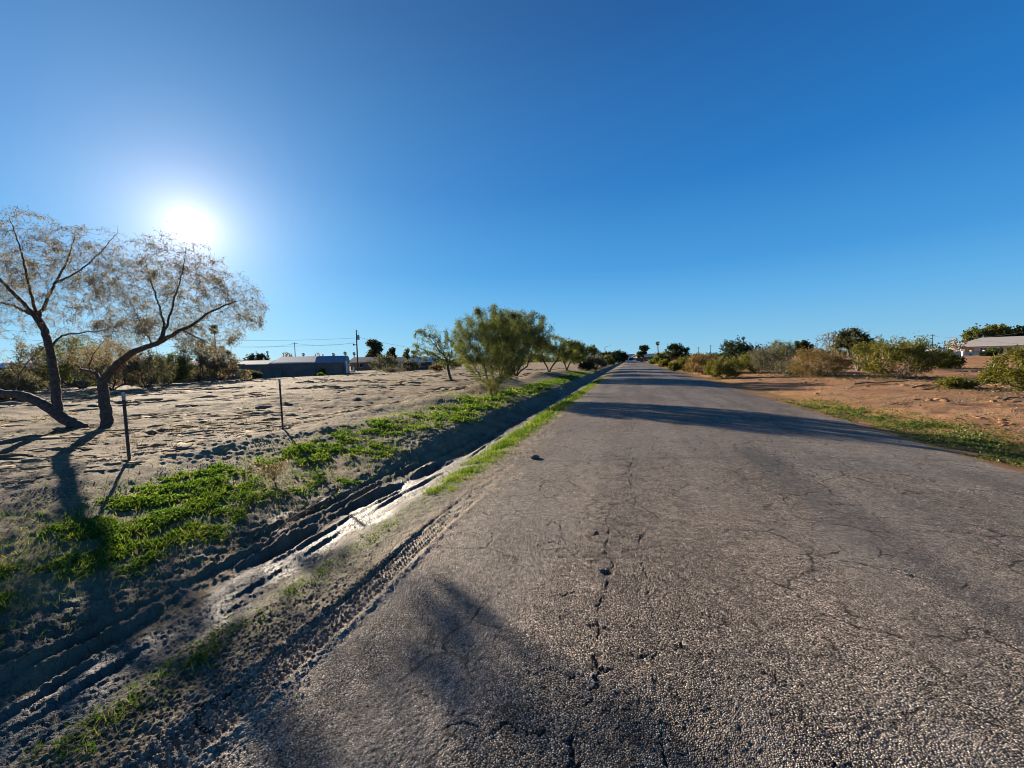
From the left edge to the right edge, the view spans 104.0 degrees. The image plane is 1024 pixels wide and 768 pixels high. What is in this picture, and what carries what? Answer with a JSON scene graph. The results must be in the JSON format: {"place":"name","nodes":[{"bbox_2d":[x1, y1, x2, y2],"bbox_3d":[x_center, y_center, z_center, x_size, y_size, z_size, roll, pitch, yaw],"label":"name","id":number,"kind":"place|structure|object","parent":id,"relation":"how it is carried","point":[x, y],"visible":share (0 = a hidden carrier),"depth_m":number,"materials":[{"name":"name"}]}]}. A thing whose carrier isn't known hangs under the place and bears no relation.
{"place":"outdoors","nodes":[
{"label":"outdoors","id":0,"kind":"place"},
{"bbox_2d":[9,357,234,364],"bbox_3d":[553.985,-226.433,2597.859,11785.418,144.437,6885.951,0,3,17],"label":"hills","id":1,"kind":"structure","parent":0,"point":[195,363],"depth_m":4121.71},
{"bbox_2d":[0,354,1023,767],"bbox_3d":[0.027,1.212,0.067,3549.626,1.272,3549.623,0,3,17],"label":"ground","id":2,"kind":"structure","parent":0,"point":[350,572],"depth_m":6.39,"materials":[{"name":"soil"}]},
{"bbox_2d":[0,365,49,399],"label":"wall brush","id":3,"kind":"object","parent":2,"relation":"on","point":[26,380],"depth_m":21.95,"materials":[{"name":"green plant"}]},
{"bbox_2d":[0,362,60,367],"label":"blue roofed building","id":4,"kind":"structure","parent":2,"relation":"on","point":[2,365],"depth_m":63.23,"materials":[{"name":"metal"}]},
{"bbox_2d":[1,342,82,388],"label":"wall brush","id":5,"kind":"object","parent":2,"relation":"on","point":[31,366],"depth_m":32.86,"materials":[{"name":"brown plant"}]},
{"bbox_2d":[32,334,117,388],"bbox_3d":[-35.460,-1.922,32.809,4.747,4.964,4.931,-2,3,-18],"label":"wall brush","id":6,"kind":"object","parent":2,"relation":"on","point":[64,372],"depth_m":32.06,"materials":[{"name":"brown plant"}]},
{"bbox_2d":[0,205,151,427],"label":"mesquite tree","id":7,"kind":"object","parent":2,"relation":"on","point":[54,408],"visible":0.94,"depth_m":10.27,"materials":[{"name":"brown plant"}]},
{"bbox_2d":[67,337,149,389],"bbox_3d":[-30.066,-1.568,29.918,4.729,4.365,4.377,0,3,17],"label":"wall brush","id":8,"kind":"object","parent":2,"relation":"on","point":[89,376],"depth_m":29.53,"materials":[{"name":"green plant"}]},
{"bbox_2d":[121,392,130,459],"bbox_3d":[-6.037,0.788,6.279,0.041,1.313,0.048,-2,3,-6],"label":"fence post","id":9,"kind":"object","parent":2,"relation":"on","point":[123,396],"visible":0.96,"depth_m":6.26,"materials":[{"name":"metal"}]},
{"bbox_2d":[114,345,178,387],"bbox_3d":[-29.311,-1.304,31.937,4.148,3.622,4.113,-3,4,-23],"label":"wall brush","id":10,"kind":"object","parent":2,"relation":"on","point":[149,361],"depth_m":31.79,"materials":[{"name":"green plant"}]},
{"bbox_2d":[48,221,269,425],"bbox_3d":[-9.363,-1.344,10.608,6.296,5.103,3.026,0,3,17],"label":"mesquite tree","id":11,"kind":"object","parent":2,"relation":"on","point":[106,412],"visible":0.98,"depth_m":10.32,"materials":[{"name":"brown plant"}]},
{"bbox_2d":[145,352,196,383],"bbox_3d":[-34.185,-1.541,39.886,4.015,3.360,4.151,0,3,17],"label":"wall brush","id":12,"kind":"object","parent":2,"relation":"on","point":[183,370],"depth_m":39.98,"materials":[{"name":"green plant"}]},
{"bbox_2d":[0,362,345,386],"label":"block wall","id":13,"kind":"structure","parent":2,"relation":"on","point":[286,369],"depth_m":57.51,"materials":[{"name":"grey concrete"}]},
{"bbox_2d":[169,337,223,381],"bbox_3d":[-34.710,-2.712,43.950,4.973,5.313,5.369,0,3,17],"label":"wall brush","id":14,"kind":"object","parent":2,"relation":"on","point":[200,357],"depth_m":43.33,"materials":[{"name":"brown plant"}]},
{"bbox_2d":[209,324,218,360],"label":"palm tree","id":15,"kind":"object","parent":2,"relation":"on","point":[213,331],"visible":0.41,"depth_m":104.07,"materials":[{"name":"green plant"}]},
{"bbox_2d":[196,344,241,379],"bbox_3d":[-33.576,-2.485,45.899,4.399,4.430,4.340,0,3,17],"label":"wall brush","id":16,"kind":"object","parent":2,"relation":"on","point":[225,368],"depth_m":45.51,"materials":[{"name":"brown plant"}]},
{"bbox_2d":[234,369,251,379],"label":"dead shrub","id":17,"kind":"object","parent":2,"relation":"on","point":[243,372],"visible":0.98,"depth_m":43.60,"materials":[{"name":"beige plant"}]},
{"bbox_2d":[238,370,262,378],"bbox_3d":[-32.858,-1.124,49.893,3.072,1.667,3.135,0,3,17],"label":"wall brush","id":18,"kind":"object","parent":2,"relation":"on","point":[256,374],"depth_m":49.59,"materials":[{"name":"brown plant"}]},
{"bbox_2d":[242,352,270,360],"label":"shade tree","id":19,"kind":"object","parent":2,"relation":"on","point":[261,356],"visible":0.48,"depth_m":128.72,"materials":[{"name":"green plant"}]},
{"bbox_2d":[238,360,274,364],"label":"house","id":20,"kind":"structure","parent":2,"relation":"on","point":[258,362],"depth_m":99.33,"materials":[{"name":"beige paint"}]},
{"bbox_2d":[242,455,299,480],"bbox_3d":[-3.465,1.246,5.764,0.664,0.327,0.686,0,3,17],"label":"dead weed","id":21,"kind":"object","parent":2,"relation":"on","point":[269,474],"visible":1,"depth_m":5.78,"materials":[{"name":"plant"}]},
{"bbox_2d":[278,379,283,429],"bbox_3d":[-4.952,0.566,8.608,0.041,1.352,0.050,-2,4,-6],"label":"fence post","id":22,"kind":"object","parent":2,"relation":"on","point":[279,381],"visible":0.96,"depth_m":8.58,"materials":[{"name":"metal"}]},
{"bbox_2d":[282,352,292,356],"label":"bare tree","id":23,"kind":"object","parent":2,"relation":"on","point":[286,355],"visible":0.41,"depth_m":119.31,"materials":[{"name":"plant"}]},
{"bbox_2d":[271,356,316,363],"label":"house","id":24,"kind":"structure","parent":2,"relation":"on","point":[299,359],"depth_m":88.64,"materials":[{"name":"grey paint"}]},
{"bbox_2d":[0,362,624,767],"bbox_3d":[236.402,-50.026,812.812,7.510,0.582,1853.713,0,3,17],"label":"ditch","id":25,"kind":"object","parent":2,"relation":"in","point":[88,662],"visible":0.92,"depth_m":3.20,"materials":[{"name":"soil"}]},
{"bbox_2d":[0,370,590,659],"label":"weeds","id":26,"kind":"object","parent":25,"relation":"on","point":[196,503],"visible":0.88,"depth_m":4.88,"materials":[{"name":"green plant"}]},
{"bbox_2d":[278,489,339,530],"bbox_3d":[-2.429,1.500,4.845,0.282,0.179,1.088,-1,3,-2],"label":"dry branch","id":27,"kind":"object","parent":25,"relation":"on","point":[298,514],"visible":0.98,"depth_m":4.74,"materials":[{"name":"wood"}]},
{"bbox_2d":[21,377,604,766],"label":"verge grass","id":28,"kind":"structure","parent":25,"relation":"on","point":[511,438],"depth_m":3.11,"materials":[{"name":"green plant"}]},
{"bbox_2d":[315,356,349,372],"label":"metal shed","id":29,"kind":"structure","parent":2,"relation":"on","point":[329,359],"depth_m":74.13,"materials":[{"name":"blue metal"}]},
{"bbox_2d":[353,330,359,370],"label":"utility pole","id":30,"kind":"object","parent":2,"relation":"on","point":[357,337],"visible":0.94,"depth_m":92.60,"materials":[{"name":"brown wood"}]},
{"bbox_2d":[8,330,347,340],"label":"power line","id":31,"kind":"object","parent":30,"relation":"attached to","point":[236,340],"visible":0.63,"depth_m":81.95,"materials":[{"name":"metal"}]},
{"bbox_2d":[4,338,353,346],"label":"power line","id":32,"kind":"object","parent":30,"relation":"attached to","point":[188,346],"visible":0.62,"depth_m":84.43,"materials":[{"name":"metal"}]},
{"bbox_2d":[349,357,392,370],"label":"house","id":33,"kind":"structure","parent":2,"relation":"on","point":[363,363],"depth_m":103.92,"materials":[{"name":"brown paint"}]},
{"bbox_2d":[365,339,384,356],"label":"pine tree","id":34,"kind":"object","parent":2,"relation":"on","point":[375,345],"visible":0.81,"depth_m":110.66,"materials":[{"name":"green plant"}]},
{"bbox_2d":[367,352,399,370],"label":"yard bush","id":35,"kind":"object","parent":2,"relation":"on","point":[384,360],"visible":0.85,"depth_m":87.33,"materials":[{"name":"green plant"}]},
{"bbox_2d":[376,366,405,371],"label":"brush pile","id":36,"kind":"object","parent":2,"relation":"on","point":[389,369],"visible":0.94,"depth_m":68.83,"materials":[{"name":"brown plant"}]},
{"bbox_2d":[386,347,397,359],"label":"pine tree","id":37,"kind":"object","parent":2,"relation":"on","point":[392,350],"visible":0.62,"depth_m":114.19,"materials":[{"name":"green plant"}]},
{"bbox_2d":[395,356,424,368],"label":"house","id":38,"kind":"structure","parent":2,"relation":"on","point":[401,359],"depth_m":124.99,"materials":[{"name":"beige paint"}]},
{"bbox_2d":[400,359,420,370],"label":"yard bush","id":39,"kind":"object","parent":2,"relation":"on","point":[407,363],"visible":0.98,"depth_m":79.23,"materials":[{"name":"green plant"}]},
{"bbox_2d":[402,347,418,359],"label":"shade tree","id":40,"kind":"object","parent":2,"relation":"on","point":[406,354],"visible":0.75,"depth_m":104.10,"materials":[{"name":"green plant"}]},
{"bbox_2d":[409,357,437,369],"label":"blue roofed building","id":41,"kind":"structure","parent":2,"relation":"on","point":[426,365],"depth_m":95.99,"materials":[{"name":"paint"}]},
{"bbox_2d":[428,363,442,370],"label":"yard bush","id":42,"kind":"object","parent":2,"relation":"on","point":[435,367],"visible":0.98,"depth_m":69.64,"materials":[{"name":"brown plant"}]},
{"bbox_2d":[412,323,464,381],"bbox_3d":[-5.184,-2.295,29.228,4.292,4.654,4.246,0,3,17],"label":"young mesquite","id":43,"kind":"object","parent":2,"relation":"on","point":[434,354],"visible":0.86,"depth_m":28.80,"materials":[{"name":"green plant"}]},
{"bbox_2d":[438,358,461,368],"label":"yard bush","id":44,"kind":"object","parent":2,"relation":"on","point":[452,365],"visible":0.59,"depth_m":89.13,"materials":[{"name":"green plant"}]},
{"bbox_2d":[450,301,534,388],"bbox_3d":[-0.902,-1.655,18.084,3.960,4.023,3.980,0,3,17],"label":"palo verde","id":45,"kind":"object","parent":2,"relation":"on","point":[483,333],"visible":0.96,"depth_m":17.48,"materials":[{"name":"green plant"}]},
{"bbox_2d":[485,376,501,395],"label":"roadside shrub","id":46,"kind":"object","parent":2,"relation":"on","point":[496,385],"visible":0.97,"depth_m":15.81,"materials":[{"name":"green plant"}]},
{"bbox_2d":[1,367,1023,454],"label":"leaf litter","id":47,"kind":"object","parent":2,"relation":"on","point":[867,376],"visible":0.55,"depth_m":21.79,"materials":[{"name":"brown plant"}]},
{"bbox_2d":[1,366,1023,449],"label":"dry stubble","id":48,"kind":"object","parent":2,"relation":"on","point":[438,389],"visible":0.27,"depth_m":12.43,"materials":[{"name":"beige plant"}]},
{"bbox_2d":[479,307,555,375],"bbox_3d":[0.283,-3.911,38.302,7.774,6.649,7.579,0,3,17],"label":"palo verde","id":49,"kind":"object","parent":2,"relation":"on","point":[537,332],"visible":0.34,"depth_m":37.40,"materials":[{"name":"twig"},{"name":"green bark"}]},
{"bbox_2d":[524,333,573,371],"bbox_3d":[4.150,-3.529,45.661,6.013,4.774,5.818,0,3,17],"label":"roadside tree","id":50,"kind":"object","parent":2,"relation":"on","point":[560,348],"visible":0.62,"depth_m":44.95,"materials":[{"name":"green plant"}]},
{"bbox_2d":[551,336,588,369],"bbox_3d":[7.451,-4.030,53.245,5.515,4.695,5.528,0,3,17],"label":"roadside tree","id":51,"kind":"object","parent":2,"relation":"on","point":[578,344],"visible":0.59,"depth_m":52.39,"materials":[{"name":"green plant"}]},
{"bbox_2d":[568,343,601,363],"bbox_3d":[11.427,-4.705,64.302,5.206,4.560,5.774,-3,4,-30],"label":"roadside tree","id":52,"kind":"object","parent":2,"relation":"on","point":[592,350],"visible":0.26,"depth_m":62.93,"materials":[{"name":"green plant"}]},
{"bbox_2d":[577,361,595,370],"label":"roadside shrub","id":53,"kind":"object","parent":2,"relation":"on","point":[588,365],"visible":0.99,"depth_m":51.21,"materials":[{"name":"green plant"}]},
{"bbox_2d":[586,353,608,371],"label":"roadside shrub","id":54,"kind":"object","parent":2,"relation":"on","point":[596,360],"visible":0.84,"depth_m":52.80,"materials":[{"name":"green plant"}]},
{"bbox_2d":[599,351,610,356],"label":"shade tree","id":55,"kind":"object","parent":2,"relation":"on","point":[606,353],"visible":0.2,"depth_m":168.73,"materials":[{"name":"green plant"}]},
{"bbox_2d":[601,354,615,365],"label":"roadside shrub","id":56,"kind":"object","parent":2,"relation":"on","point":[611,360],"visible":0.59,"depth_m":78.49,"materials":[{"name":"green plant"}]},
{"bbox_2d":[609,349,628,362],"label":"shade tree","id":57,"kind":"object","parent":2,"relation":"on","point":[619,356],"visible":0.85,"depth_m":148.65,"materials":[{"name":"green plant"}]},
{"bbox_2d":[636,344,649,361],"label":"pine tree","id":58,"kind":"object","parent":2,"relation":"on","point":[643,349],"visible":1,"depth_m":184.17,"materials":[{"name":"green plant"}]},
{"bbox_2d":[632,354,654,360],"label":"house","id":59,"kind":"structure","parent":2,"relation":"on","point":[648,356],"depth_m":199.74,"materials":[{"name":"brown paint"}]},
{"bbox_2d":[349,345,953,365],"bbox_3d":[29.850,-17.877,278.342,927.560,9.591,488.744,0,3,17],"label":"trees","id":60,"kind":"object","parent":2,"relation":"on","point":[716,353],"visible":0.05,"depth_m":268.82,"materials":[{"name":"green plant"}]},
{"bbox_2d":[652,351,670,363],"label":"shade tree","id":61,"kind":"object","parent":2,"relation":"on","point":[658,357],"visible":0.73,"depth_m":109.05,"materials":[{"name":"green plant"}]},
{"bbox_2d":[658,358,668,366],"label":"desert shrub","id":62,"kind":"object","parent":2,"relation":"on","point":[663,362],"visible":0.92,"depth_m":74.62,"materials":[{"name":"green plant"}]},
{"bbox_2d":[667,361,679,370],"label":"desert shrub","id":63,"kind":"object","parent":2,"relation":"on","point":[673,366],"visible":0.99,"depth_m":47.99,"materials":[{"name":"green plant"}]},
{"bbox_2d":[664,341,690,361],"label":"shade tree","id":64,"kind":"object","parent":2,"relation":"on","point":[676,352],"visible":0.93,"depth_m":103.49,"materials":[{"name":"green plant"}]},
{"bbox_2d":[675,355,695,371],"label":"desert shrub","id":65,"kind":"object","parent":2,"relation":"on","point":[681,362],"visible":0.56,"depth_m":48.32,"materials":[{"name":"green plant"}]},
{"bbox_2d":[683,352,721,374],"bbox_3d":[18.686,-1.837,38.925,4.185,2.703,3.725,0,3,17],"label":"desert shrub","id":66,"kind":"object","parent":2,"relation":"on","point":[700,358],"visible":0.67,"depth_m":38.50,"materials":[{"name":"green plant"}]},
{"bbox_2d":[702,356,745,378],"bbox_3d":[16.300,-1.235,30.949,2.937,2.122,2.868,-3,4,-29],"label":"creosote bush","id":67,"kind":"object","parent":2,"relation":"on","point":[717,368],"visible":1,"depth_m":30.54,"materials":[{"name":"green plant"}]},
{"bbox_2d":[714,335,766,368],"bbox_3d":[26.075,-3.546,45.980,5.261,4.204,5.025,0,3,17],"label":"desert tree","id":68,"kind":"object","parent":2,"relation":"on","point":[743,347],"visible":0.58,"depth_m":45.08,"materials":[{"name":"green plant"}]},
{"bbox_2d":[736,351,770,371],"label":"desert shrub","id":69,"kind":"object","parent":2,"relation":"on","point":[744,358],"visible":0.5,"depth_m":36.87,"materials":[{"name":"green plant"}]},
{"bbox_2d":[747,341,797,373],"bbox_3d":[22.513,-2.264,34.496,4.108,2.914,4.148,-3,4,-24],"label":"desert shrub","id":70,"kind":"object","parent":2,"relation":"on","point":[773,359],"visible":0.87,"depth_m":34.31,"materials":[{"name":"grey plant"}]},
{"bbox_2d":[769,339,794,359],"bbox_3d":[40.288,-4.834,59.788,3.870,4.050,4.118,0,3,17],"label":"desert tree","id":71,"kind":"object","parent":2,"relation":"on","point":[772,346],"visible":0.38,"depth_m":59.41,"materials":[{"name":"green plant"}]},
{"bbox_2d":[774,358,816,375],"bbox_3d":[20.887,-1.207,29.654,2.518,1.675,2.646,-2,3,-14],"label":"desert shrub","id":72,"kind":"object","parent":2,"relation":"on","point":[781,367],"visible":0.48,"depth_m":29.56,"materials":[{"name":"green plant"}]},
{"bbox_2d":[793,339,813,356],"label":"shade tree","id":73,"kind":"object","parent":2,"relation":"on","point":[802,343],"visible":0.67,"depth_m":89.19,"materials":[{"name":"green plant"}]},
{"bbox_2d":[786,342,858,377],"bbox_3d":[20.690,-1.529,26.837,3.973,2.478,3.726,0,3,17],"label":"desert shrub","id":74,"kind":"object","parent":2,"relation":"on","point":[817,356],"visible":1,"depth_m":26.58,"materials":[{"name":"green plant"}]},
{"bbox_2d":[811,326,889,369],"bbox_3d":[29.891,-3.177,36.018,5.299,3.986,5.065,0,3,17],"label":"bare tree","id":75,"kind":"object","parent":2,"relation":"on","point":[828,338],"visible":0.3,"depth_m":36.10,"materials":[{"name":"grey plant"}]},
{"bbox_2d":[831,327,877,370],"bbox_3d":[28.206,-2.858,33.031,3.115,3.743,3.088,2,4,43],"label":"flat topped tree","id":76,"kind":"object","parent":2,"relation":"on","point":[845,339],"visible":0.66,"depth_m":32.88,"materials":[{"name":"green plant"}]},
{"bbox_2d":[854,379,893,384],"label":"fallen branch","id":77,"kind":"object","parent":2,"relation":"on","point":[862,382],"visible":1,"depth_m":19.22,"materials":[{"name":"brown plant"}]},
{"bbox_2d":[845,331,953,378],"bbox_3d":[21.973,-1.565,22.933,4.689,2.926,4.487,0,3,17],"label":"creosote bush","id":78,"kind":"object","parent":2,"relation":"on","point":[903,351],"visible":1,"depth_m":22.39,"materials":[{"name":"green plant"}]},
{"bbox_2d":[912,384,938,387],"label":"fallen branch","id":79,"kind":"object","parent":2,"relation":"on","point":[917,385],"visible":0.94,"depth_m":16.47,"materials":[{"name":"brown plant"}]},
{"bbox_2d":[935,353,966,368],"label":"creosote bush","id":80,"kind":"object","parent":2,"relation":"on","point":[958,360],"visible":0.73,"depth_m":31.89,"materials":[{"name":"green plant"}]},
{"bbox_2d":[945,338,967,351],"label":"bare tree","id":81,"kind":"object","parent":2,"relation":"on","point":[955,346],"visible":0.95,"depth_m":117.50,"materials":[{"name":"beige plant"}]},
{"bbox_2d":[933,375,983,388],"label":"creosote bush","id":82,"kind":"object","parent":2,"relation":"on","point":[949,382],"visible":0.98,"depth_m":15.61,"materials":[{"name":"green plant"}]},
{"bbox_2d":[946,350,985,355],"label":"yard fence","id":83,"kind":"object","parent":2,"relation":"on","point":[970,352],"visible":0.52,"depth_m":111.91,"materials":[{"name":"paint"}]},
{"bbox_2d":[964,347,974,354],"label":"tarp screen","id":84,"kind":"object","parent":2,"relation":"on","point":[969,348],"visible":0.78,"depth_m":115.91,"materials":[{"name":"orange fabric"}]},
{"bbox_2d":[959,323,992,342],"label":"shade tree","id":85,"kind":"object","parent":2,"relation":"on","point":[969,334],"visible":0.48,"depth_m":183.55,"materials":[{"name":"green plant"}]},
{"bbox_2d":[951,336,1023,354],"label":"house","id":86,"kind":"structure","parent":2,"relation":"on","point":[985,343],"depth_m":128.34,"materials":[{"name":"beige paint"}]},
{"bbox_2d":[979,350,996,355],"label":"yard bush","id":87,"kind":"object","parent":2,"relation":"on","point":[987,353],"visible":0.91,"depth_m":94.22,"materials":[{"name":"green plant"}]},
{"bbox_2d":[972,371,1008,383],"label":"creosote bush","id":88,"kind":"object","parent":2,"relation":"on","point":[988,381],"visible":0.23,"depth_m":17.50,"materials":[{"name":"green plant"}]},
{"bbox_2d":[986,347,1003,354],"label":"yard bush","id":89,"kind":"object","parent":2,"relation":"on","point":[998,349],"visible":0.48,"depth_m":120.94,"materials":[{"name":"green plant"}]},
{"bbox_2d":[983,323,1017,336],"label":"shade tree","id":90,"kind":"object","parent":2,"relation":"on","point":[1003,330],"visible":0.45,"depth_m":181.57,"materials":[{"name":"green plant"}]},
{"bbox_2d":[979,344,1023,391],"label":"creosote bush","id":91,"kind":"object","parent":2,"relation":"on","point":[998,372],"visible":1,"depth_m":14.24,"materials":[{"name":"green plant"}]},
{"bbox_2d":[997,395,1023,400],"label":"fallen branch","id":92,"kind":"object","parent":2,"relation":"on","point":[1008,398],"visible":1,"depth_m":12.06,"materials":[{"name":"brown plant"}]},
{"bbox_2d":[1011,325,1023,335],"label":"shade tree","id":93,"kind":"object","parent":2,"relation":"on","point":[1020,329],"visible":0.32,"depth_m":182.79,"materials":[{"name":"green plant"}]},
{"bbox_2d":[0,374,1023,766],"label":"gravel","id":94,"kind":"structure","parent":0,"point":[296,602],"depth_m":2.79,"materials":[{"name":"grey gravel"}]},
{"bbox_2d":[0,0,1023,362],"label":"sky","id":95,"kind":"structure","parent":0,"point":[629,175],"materials":[{"name":"blue"}]},
{"bbox_2d":[124,361,1023,767],"bbox_3d":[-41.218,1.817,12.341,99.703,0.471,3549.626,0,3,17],"label":"road","id":96,"kind":"structure","parent":0,"point":[640,565],"depth_m":2.43,"materials":[{"name":"grey asphalt"}]},
{"bbox_2d":[530,455,539,458],"bbox_3d":[0.384,1.216,6.630,0.175,0.076,0.085,4,2,-12],"label":"mud clod","id":97,"kind":"object","parent":96,"relation":"on","point":[534,457],"visible":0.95,"depth_m":6.60,"materials":[{"name":"soil"}]},
{"bbox_2d":[628,358,635,362],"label":"parked car","id":98,"kind":"object","parent":96,"relation":"on","point":[631,360],"visible":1,"depth_m":149.03,"materials":[{"name":"blue paint"}]},
{"bbox_2d":[776,396,1023,470],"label":"roadside grass","id":99,"kind":"structure","parent":0,"point":[983,445],"depth_m":8.32,"materials":[{"name":"green plant"}]}
]}

